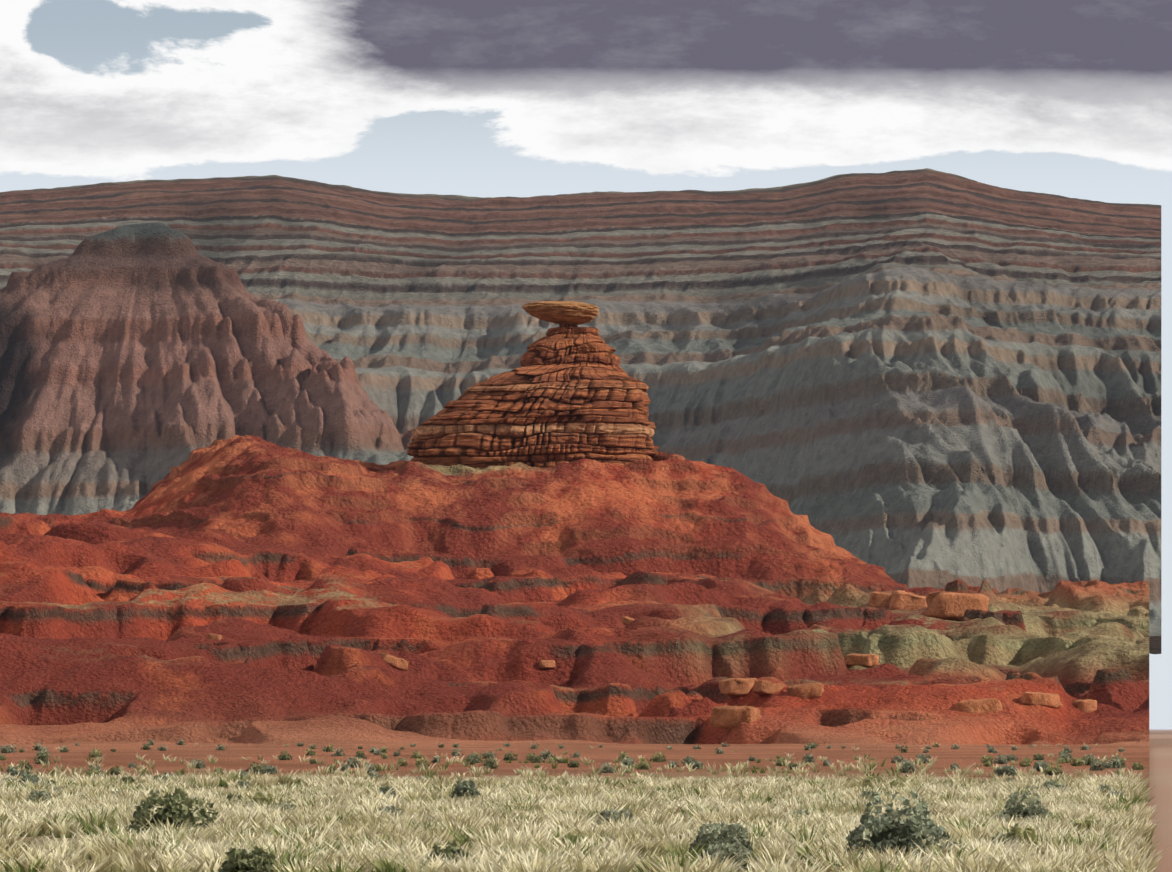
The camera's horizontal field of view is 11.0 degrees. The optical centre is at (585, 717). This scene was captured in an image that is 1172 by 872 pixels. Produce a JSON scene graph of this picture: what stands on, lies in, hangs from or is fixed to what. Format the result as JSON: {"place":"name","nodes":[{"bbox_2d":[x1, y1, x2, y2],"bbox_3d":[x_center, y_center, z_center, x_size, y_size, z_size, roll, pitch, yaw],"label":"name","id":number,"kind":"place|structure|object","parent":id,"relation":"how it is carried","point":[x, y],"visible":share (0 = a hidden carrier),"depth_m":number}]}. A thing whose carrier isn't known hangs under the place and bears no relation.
{"place":"outdoors","nodes":[
{"label":"outdoors","id":0,"kind":"place"},
{"bbox_2d":[0,435,1148,870],"bbox_3d":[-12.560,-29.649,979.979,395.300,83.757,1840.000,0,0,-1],"label":"hill terrain","id":1,"kind":"structure","parent":0,"point":[308,587],"depth_m":1126.97},
{"bbox_2d":[407,301,658,468],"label":"rock formation","id":2,"kind":"object","parent":1,"relation":"on","point":[570,390],"visible":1,"depth_m":1490.00},
{"bbox_2d":[0,738,1144,871],"bbox_3d":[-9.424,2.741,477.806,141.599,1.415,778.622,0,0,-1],"label":"shrubs","id":3,"kind":"object","parent":1,"relation":"on","point":[888,831],"visible":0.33,"depth_m":132.74},
{"bbox_2d":[0,743,1168,871],"bbox_3d":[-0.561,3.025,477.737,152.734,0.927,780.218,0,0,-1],"label":"grass tufts","id":4,"kind":"object","parent":1,"relation":"on","point":[528,824],"visible":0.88,"depth_m":129.66},
{"bbox_2d":[206,590,1096,728],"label":"boulders","id":5,"kind":"object","parent":1,"relation":"on","point":[945,605],"visible":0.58,"depth_m":995.39},
{"bbox_2d":[0,168,1160,653],"bbox_3d":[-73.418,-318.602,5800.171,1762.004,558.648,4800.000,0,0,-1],"label":"cliff","id":6,"kind":"structure","parent":0,"point":[924,378],"depth_m":5107.77},
{"bbox_2d":[0,0,1171,728],"label":"sky","id":7,"kind":"structure","parent":0,"point":[470,98]},
{"bbox_2d":[1149,729,1171,871],"bbox_3d":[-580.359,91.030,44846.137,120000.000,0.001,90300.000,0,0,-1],"label":"ground","id":8,"kind":"structure","parent":0,"point":[1160,759],"depth_m":282.15}
]}

